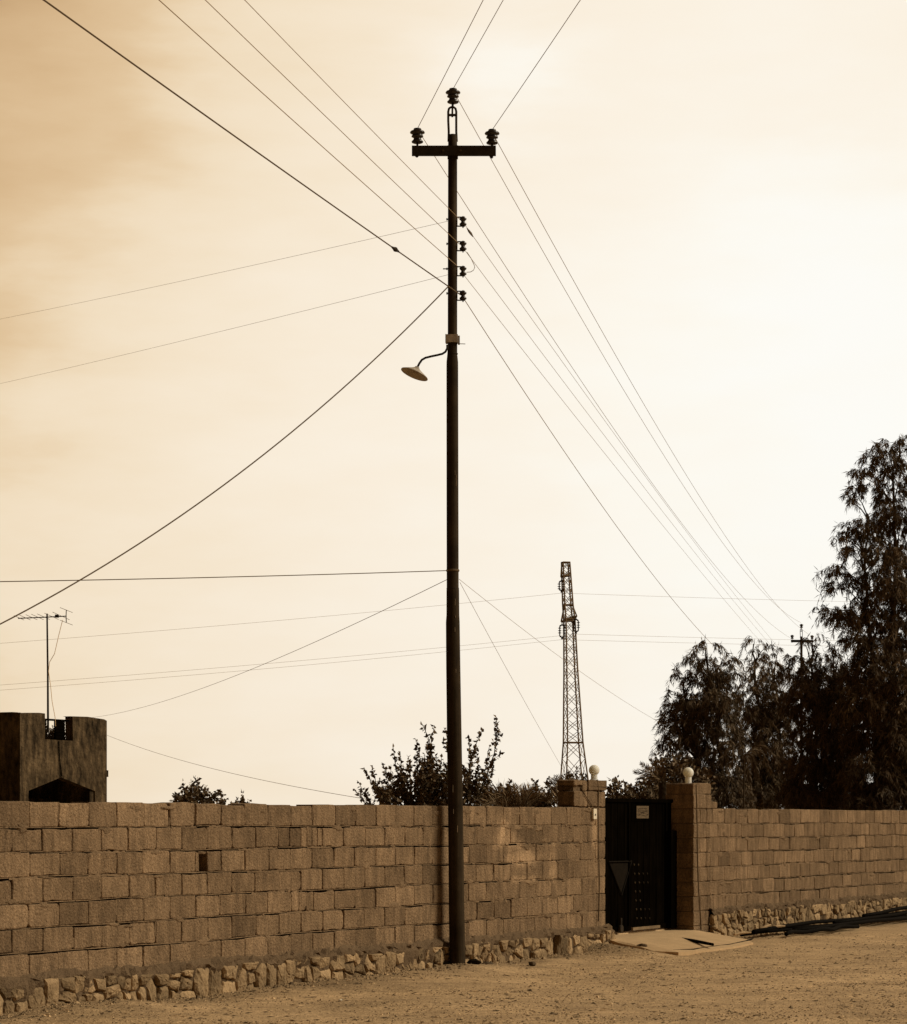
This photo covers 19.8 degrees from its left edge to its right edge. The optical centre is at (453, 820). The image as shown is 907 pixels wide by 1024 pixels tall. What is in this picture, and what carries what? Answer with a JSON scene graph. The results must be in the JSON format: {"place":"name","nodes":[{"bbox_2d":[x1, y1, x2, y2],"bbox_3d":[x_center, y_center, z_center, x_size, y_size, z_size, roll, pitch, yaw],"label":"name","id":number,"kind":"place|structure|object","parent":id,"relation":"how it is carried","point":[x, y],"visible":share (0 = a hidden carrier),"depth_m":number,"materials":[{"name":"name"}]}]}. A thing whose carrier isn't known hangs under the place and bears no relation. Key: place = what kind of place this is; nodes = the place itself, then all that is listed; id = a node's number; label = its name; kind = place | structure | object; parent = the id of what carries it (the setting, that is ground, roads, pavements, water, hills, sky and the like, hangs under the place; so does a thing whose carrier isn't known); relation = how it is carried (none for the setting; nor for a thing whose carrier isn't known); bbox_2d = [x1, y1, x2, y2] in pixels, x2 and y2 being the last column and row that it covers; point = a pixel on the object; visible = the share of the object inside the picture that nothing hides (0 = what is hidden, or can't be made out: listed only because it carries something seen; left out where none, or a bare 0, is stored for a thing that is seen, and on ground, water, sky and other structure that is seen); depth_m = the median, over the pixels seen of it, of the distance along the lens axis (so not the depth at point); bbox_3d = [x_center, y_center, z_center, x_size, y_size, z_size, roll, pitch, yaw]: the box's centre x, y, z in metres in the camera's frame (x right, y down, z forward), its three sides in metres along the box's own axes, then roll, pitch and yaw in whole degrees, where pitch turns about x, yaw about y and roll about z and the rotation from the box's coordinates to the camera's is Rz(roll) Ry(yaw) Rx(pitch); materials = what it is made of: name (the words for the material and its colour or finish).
{"place":"outdoors","nodes":[
{"label":"outdoors","id":0,"kind":"place"},
{"bbox_2d":[0,712,107,802],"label":"plaster building","id":1,"kind":"structure","parent":0,"point":[36,765],"depth_m":79.83,"materials":[{"name":"brown paint"}]},
{"bbox_2d":[16,608,72,731],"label":"television antenna","id":2,"kind":"object","parent":1,"relation":"on","point":[48,662],"visible":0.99,"depth_m":79.57,"materials":[{"name":"metal"}]},
{"bbox_2d":[46,725,75,739],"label":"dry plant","id":3,"kind":"object","parent":1,"relation":"on","point":[50,734],"visible":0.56,"depth_m":80.42,"materials":[{"name":"black plant"}]},
{"bbox_2d":[107,735,376,800],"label":"service cable","id":4,"kind":"object","parent":1,"relation":"attached to","point":[246,776],"visible":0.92,"depth_m":55.69,"materials":[{"name":"metal"}]},
{"bbox_2d":[0,920,906,1023],"bbox_3d":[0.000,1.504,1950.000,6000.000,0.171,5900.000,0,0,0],"label":"ground","id":5,"kind":"structure","parent":0,"point":[887,931],"depth_m":23.46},
{"bbox_2d":[170,777,242,804],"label":"round tree","id":6,"kind":"object","parent":5,"relation":"on","point":[193,793],"visible":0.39,"depth_m":69.92,"materials":[{"name":"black plant"}]},
{"bbox_2d":[231,790,251,802],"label":"round tree","id":7,"kind":"object","parent":5,"relation":"on","point":[242,799],"visible":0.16,"depth_m":70.10,"materials":[{"name":"black plant"}]},
{"bbox_2d":[0,780,615,1014],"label":"block wall","id":8,"kind":"structure","parent":5,"relation":"on","point":[130,900],"depth_m":24.25,"materials":[{"name":"concrete"}]},
{"bbox_2d":[592,809,596,818],"bbox_3d":[1.658,-0.076,30.619,0.034,0.120,0.090,0,0,28],"label":"switch box","id":9,"kind":"object","parent":8,"relation":"attached to","point":[594,813],"visible":1,"depth_m":30.59,"materials":[{"name":"white plastic"}]},
{"bbox_2d":[589,765,599,779],"bbox_3d":[1.672,-0.564,30.947,0.128,0.193,0.129,0,0,0],"label":"globe lamp","id":10,"kind":"object","parent":8,"relation":"on","point":[594,770],"visible":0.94,"depth_m":30.91,"materials":[{"name":"white glass"}]},
{"bbox_2d":[597,780,599,920],"bbox_3d":[1.711,0.357,30.739,0.010,1.675,0.082,0,0,28],"label":"electric cable","id":11,"kind":"object","parent":8,"relation":"attached to","point":[598,851],"visible":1,"depth_m":30.74,"materials":[{"name":"black rubber"}]},
{"bbox_2d":[599,798,676,932],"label":"metal gate","id":12,"kind":"structure","parent":8,"relation":"attached to","point":[640,858],"depth_m":32.58,"materials":[{"name":"metal"}]},
{"bbox_2d":[353,715,504,805],"bbox_3d":[-0.324,0.065,35.015,2.045,2.999,0.929,0,0,0],"label":"leafy shrub","id":13,"kind":"object","parent":5,"relation":"on","point":[429,787],"visible":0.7,"depth_m":34.95,"materials":[{"name":"green plant"}]},
{"bbox_2d":[401,88,499,963],"bbox_3d":[-0.033,-2.987,27.183,1.031,9.350,0.302,0,0,0],"label":"utility pole","id":14,"kind":"object","parent":5,"relation":"on","point":[452,150],"visible":1,"depth_m":27.19,"materials":[{"name":"metal"}]},
{"bbox_2d":[0,275,445,383],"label":"service cable","id":15,"kind":"object","parent":14,"relation":"attached to","point":[236,327],"visible":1,"depth_m":33.34,"materials":[{"name":"metal"}]},
{"bbox_2d":[0,286,447,624],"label":"service cable","id":16,"kind":"object","parent":14,"relation":"attached to","point":[231,478],"visible":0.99,"depth_m":24.43,"materials":[{"name":"black rubber"}]},
{"bbox_2d":[0,570,447,581],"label":"service cable","id":17,"kind":"object","parent":14,"relation":"attached to","point":[219,577],"visible":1,"depth_m":25.24,"materials":[{"name":"black rubber"}]},
{"bbox_2d":[3,221,446,318],"bbox_3d":[-6.195,-8.171,41.125,0.004,3.800,30.344,0,0,-24],"label":"service cable","id":18,"kind":"object","parent":14,"relation":"attached to","point":[242,267],"visible":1,"depth_m":32.87,"materials":[{"name":"metal"}]},
{"bbox_2d":[43,0,460,294],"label":"overhead wire","id":19,"kind":"object","parent":14,"relation":"attached to","point":[395,249],"visible":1,"depth_m":20.47,"materials":[{"name":"metal"}]},
{"bbox_2d":[81,579,446,718],"bbox_3d":[-5.929,-2.722,53.125,0.006,0.698,53.061,0,0,-13],"label":"service cable","id":20,"kind":"object","parent":14,"relation":"attached to","point":[298,649],"visible":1,"depth_m":35.56,"materials":[{"name":"metal"}]},
{"bbox_2d":[159,0,456,265],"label":"overhead wire","id":21,"kind":"object","parent":14,"relation":"attached to","point":[297,124],"visible":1,"depth_m":21.20,"materials":[{"name":"grey metal"}]},
{"bbox_2d":[205,0,458,243],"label":"overhead wire","id":22,"kind":"object","parent":14,"relation":"attached to","point":[322,113],"visible":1,"depth_m":21.80,"materials":[{"name":"grey metal"}]},
{"bbox_2d":[245,0,458,218],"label":"overhead wire","id":23,"kind":"object","parent":14,"relation":"attached to","point":[340,98],"visible":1,"depth_m":22.34,"materials":[{"name":"grey metal"}]},
{"bbox_2d":[418,0,482,126],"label":"overhead wire","id":24,"kind":"object","parent":14,"relation":"attached to","point":[452,59],"visible":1,"depth_m":24.66,"materials":[{"name":"grey metal"}]},
{"bbox_2d":[454,1,502,86],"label":"overhead wire","id":25,"kind":"object","parent":14,"relation":"attached to","point":[479,42],"visible":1,"depth_m":25.48,"materials":[{"name":"grey metal"}]},
{"bbox_2d":[460,583,565,773],"bbox_3d":[1.608,-1.400,44.625,0.005,2.184,34.886,0,0,5],"label":"service cable","id":26,"kind":"object","parent":14,"relation":"attached to","point":[505,666],"visible":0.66,"depth_m":33.80,"materials":[{"name":"metal"}]},
{"bbox_2d":[493,1,579,128],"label":"overhead wire","id":27,"kind":"object","parent":14,"relation":"attached to","point":[538,61],"visible":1,"depth_m":24.54,"materials":[{"name":"grey metal"}]},
{"bbox_2d":[459,579,661,723],"bbox_3d":[2.994,-2.117,43.625,0.004,0.822,33.273,0,0,10],"label":"service cable","id":28,"kind":"object","parent":14,"relation":"attached to","point":[548,648],"visible":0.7,"depth_m":33.09,"materials":[{"name":"metal"}]},
{"bbox_2d":[465,301,740,670],"bbox_3d":[6.794,-4.676,64.025,0.009,1.556,74.754,0,0,10],"label":"overhead wire","id":29,"kind":"object","parent":14,"relation":"attached to","point":[577,470],"visible":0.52,"depth_m":35.42,"materials":[{"name":"black metal"}]},
{"bbox_2d":[423,138,789,637],"bbox_3d":[6.346,-6.772,64.025,0.008,0.801,74.754,0,0,10],"label":"overhead wire","id":30,"kind":"object","parent":14,"relation":"attached to","point":[569,363],"visible":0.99,"depth_m":37.39,"materials":[{"name":"grey metal"}]},
{"bbox_2d":[465,277,779,662],"bbox_3d":[6.791,-5.453,64.025,0.006,0.512,74.754,0,0,10],"label":"overhead wire","id":31,"kind":"object","parent":14,"relation":"attached to","point":[589,434],"visible":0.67,"depth_m":36.12,"materials":[{"name":"black metal"}]},
{"bbox_2d":[467,228,788,658],"bbox_3d":[6.779,-5.960,64.028,0.035,0.616,74.753,0,0,10],"label":"overhead wire","id":32,"kind":"object","parent":14,"relation":"attached to","point":[470,232],"visible":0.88,"depth_m":35.17,"materials":[{"name":"metal"}]},
{"bbox_2d":[457,98,800,622],"bbox_3d":[6.745,-7.158,64.025,0.008,1.004,74.764,0,0,10],"label":"overhead wire","id":33,"kind":"object","parent":14,"relation":"attached to","point":[588,330],"visible":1,"depth_m":36.59,"materials":[{"name":"grey metal"}]},
{"bbox_2d":[466,252,796,673],"bbox_3d":[6.794,-5.710,64.025,0.006,0.534,74.753,0,0,10],"label":"overhead wire","id":34,"kind":"object","parent":14,"relation":"attached to","point":[594,422],"visible":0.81,"depth_m":36.38,"materials":[{"name":"grey metal"}]},
{"bbox_2d":[496,140,810,635],"bbox_3d":[7.189,-6.704,64.025,0.008,0.874,74.778,0,0,10],"label":"overhead wire","id":35,"kind":"object","parent":14,"relation":"attached to","point":[615,355],"visible":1,"depth_m":36.38,"materials":[{"name":"grey metal"}]},
{"bbox_2d":[467,959,480,964],"bbox_3d":[0.214,1.484,27.219,0.166,0.078,0.093,0,0,0],"label":"dirt lump","id":36,"kind":"object","parent":5,"relation":"on","point":[475,961],"visible":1,"depth_m":27.19,"materials":[{"name":"black soil"}]},
{"bbox_2d":[472,776,555,806],"bbox_3d":[0.816,0.475,35.505,1.261,2.175,0.935,0,0,0],"label":"bush","id":37,"kind":"object","parent":5,"relation":"on","point":[543,803],"visible":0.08,"depth_m":35.27,"materials":[{"name":"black plant"}]},
{"bbox_2d":[549,774,562,806],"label":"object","id":38,"kind":"object","parent":5,"relation":"on","point":[554,789],"visible":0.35,"depth_m":34.55,"materials":[{"name":"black plant"}]},
{"bbox_2d":[557,561,588,779],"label":"lattice tower","id":39,"kind":"structure","parent":5,"relation":"on","point":[572,618],"depth_m":109.86,"materials":[{"name":"metal"}]},
{"bbox_2d":[8,640,554,689],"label":"transmission wire","id":40,"kind":"object","parent":39,"relation":"attached to","point":[278,667],"visible":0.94,"depth_m":103.18,"materials":[{"name":"grey metal"}]},
{"bbox_2d":[9,593,558,642],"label":"transmission wire","id":41,"kind":"object","parent":39,"relation":"attached to","point":[268,621],"visible":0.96,"depth_m":103.17,"materials":[{"name":"grey metal"}]},
{"bbox_2d":[6,634,572,684],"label":"transmission wire","id":42,"kind":"object","parent":39,"relation":"attached to","point":[289,661],"visible":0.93,"depth_m":103.38,"materials":[{"name":"grey metal"}]},
{"bbox_2d":[584,634,831,640],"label":"transmission wire","id":43,"kind":"object","parent":39,"relation":"attached to","point":[700,637],"visible":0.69,"depth_m":115.89,"materials":[{"name":"grey metal"}]},
{"bbox_2d":[573,593,847,601],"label":"transmission wire","id":44,"kind":"object","parent":39,"relation":"attached to","point":[724,598],"visible":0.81,"depth_m":117.88,"materials":[{"name":"grey metal"}]},
{"bbox_2d":[589,640,855,646],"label":"transmission wire","id":45,"kind":"object","parent":39,"relation":"attached to","point":[708,643],"visible":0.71,"depth_m":115.24,"materials":[{"name":"grey metal"}]},
{"bbox_2d":[560,766,587,779],"bbox_3d":[1.679,0.391,36.498,0.397,2.341,0.785,0,0,18],"label":"bush","id":46,"kind":"object","parent":5,"relation":"on","point":[570,776],"visible":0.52,"depth_m":36.48,"materials":[{"name":"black plant"}]},
{"bbox_2d":[602,775,658,798],"bbox_3d":[2.600,0.458,36.914,1.136,2.222,1.277,0,0,-31],"label":"garden bush","id":47,"kind":"object","parent":5,"relation":"on","point":[629,791],"visible":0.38,"depth_m":36.84,"materials":[{"name":"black plant"}]},
{"bbox_2d":[648,748,717,804],"bbox_3d":[3.428,0.223,39.904,0.932,2.691,1.322,0,0,-41],"label":"garden bush","id":48,"kind":"object","parent":5,"relation":"on","point":[673,769],"visible":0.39,"depth_m":39.76,"materials":[{"name":"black plant"}]},
{"bbox_2d":[648,634,758,808],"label":"willow leaved tree","id":49,"kind":"object","parent":5,"relation":"on","point":[711,709],"visible":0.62,"depth_m":48.73,"materials":[{"name":"green plant"}]},
{"bbox_2d":[674,938,752,949],"bbox_3d":[3.144,1.520,31.898,0.502,0.020,3.186,0,0,25],"label":"hose","id":50,"kind":"object","parent":5,"relation":"on","point":[712,946],"visible":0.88,"depth_m":31.21,"materials":[{"name":"black rubber"}]},
{"bbox_2d":[743,744,780,808],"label":"palm","id":51,"kind":"object","parent":5,"relation":"on","point":[750,757],"visible":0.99,"depth_m":43.89,"materials":[{"name":"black plant"}]},
{"bbox_2d":[727,636,804,809],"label":"willow leaved tree","id":52,"kind":"object","parent":5,"relation":"on","point":[761,715],"visible":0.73,"depth_m":51.74,"materials":[{"name":"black plant"}]},
{"bbox_2d":[665,783,906,937],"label":"block wall","id":53,"kind":"structure","parent":5,"relation":"on","point":[757,868],"depth_m":36.04,"materials":[{"name":"concrete"}]},
{"bbox_2d":[683,767,693,782],"bbox_3d":[3.021,-0.570,33.499,0.139,0.226,0.139,0,0,0],"label":"globe lamp","id":54,"kind":"object","parent":53,"relation":"on","point":[688,772],"visible":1,"depth_m":33.46,"materials":[{"name":"white glass"}]},
{"bbox_2d":[696,784,701,929],"bbox_3d":[3.154,0.472,33.467,0.011,1.870,0.180,0,0,28],"label":"electric cable","id":55,"kind":"object","parent":53,"relation":"attached to","point":[697,856],"visible":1,"depth_m":33.43,"materials":[{"name":"black rubber"}]},
{"bbox_2d":[791,624,813,754],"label":"utility pole","id":56,"kind":"object","parent":5,"relation":"on","point":[801,638],"visible":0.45,"depth_m":100.75,"materials":[{"name":"metal"}]},
{"bbox_2d":[784,924,859,935],"bbox_3d":[5.055,1.496,35.631,0.154,0.076,2.909,0,0,28],"label":"pipe","id":57,"kind":"object","parent":5,"relation":"on","point":[814,930],"visible":1,"depth_m":35.42,"materials":[{"name":"black plastic"}]},
{"bbox_2d":[771,632,872,809],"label":"willow leaved tree","id":58,"kind":"object","parent":5,"relation":"on","point":[812,767],"visible":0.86,"depth_m":46.68,"materials":[{"name":"green plant"}]},
{"bbox_2d":[740,915,906,935],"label":"pipe","id":59,"kind":"object","parent":5,"relation":"on","point":[751,933],"visible":0.25,"depth_m":34.55,"materials":[{"name":"black plastic"}]},
{"bbox_2d":[765,916,905,932],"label":"pipe","id":60,"kind":"object","parent":5,"relation":"on","point":[777,930],"visible":0.37,"depth_m":35.12,"materials":[{"name":"black plastic"}]},
{"bbox_2d":[752,910,906,933],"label":"pipe","id":61,"kind":"object","parent":60,"relation":"on","point":[760,930],"visible":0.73,"depth_m":35.70,"materials":[{"name":"black plastic"}]},
{"bbox_2d":[862,906,906,916],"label":"pipe","id":62,"kind":"object","parent":61,"relation":"on","point":[885,911],"visible":1,"depth_m":38.70,"materials":[{"name":"black plastic"}]},
{"bbox_2d":[792,916,906,929],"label":"pipe","id":63,"kind":"object","parent":5,"relation":"on","point":[863,922],"visible":0.84,"depth_m":37.23,"materials":[{"name":"black plastic"}]},
{"bbox_2d":[832,911,906,923],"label":"pipe","id":64,"kind":"object","parent":63,"relation":"on","point":[875,917],"visible":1,"depth_m":37.99,"materials":[{"name":"black plastic"}]},
{"bbox_2d":[809,434,906,809],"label":"willow leaved tree","id":65,"kind":"object","parent":5,"relation":"on","point":[875,705],"visible":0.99,"depth_m":45.72,"materials":[{"name":"green plant"}]},
{"bbox_2d":[0,0,906,805],"label":"sky","id":66,"kind":"structure","parent":0,"point":[721,184],"materials":[{"name":"beige"}]},
{"bbox_2d":[633,757,668,798],"bbox_3d":[2.771,0.329,36.306,0.522,2.463,0.856,0,0,0],"label":"tree","id":67,"kind":"object","parent":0,"point":[656,774],"visible":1,"depth_m":36.24,"materials":[{"name":"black plant"}]},
{"bbox_2d":[610,928,752,955],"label":"pavement","id":68,"kind":"structure","parent":0,"point":[665,940],"depth_m":31.55,"materials":[{"name":"concrete"}]},
{"bbox_2d":[684,938,713,945],"bbox_3d":[2.917,1.467,31.622,0.044,0.050,1.377,0,0,-14],"label":"iron bar","id":69,"kind":"object","parent":68,"relation":"on","point":[701,942],"visible":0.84,"depth_m":31.35,"materials":[{"name":"black metal"}]},
{"bbox_2d":[733,931,750,935],"bbox_3d":[3.731,1.459,33.601,0.277,0.053,0.040,0,0,-33],"label":"wood stick","id":70,"kind":"object","parent":68,"relation":"on","point":[741,932],"visible":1,"depth_m":33.57,"materials":[{"name":"brown wood"}]}
]}

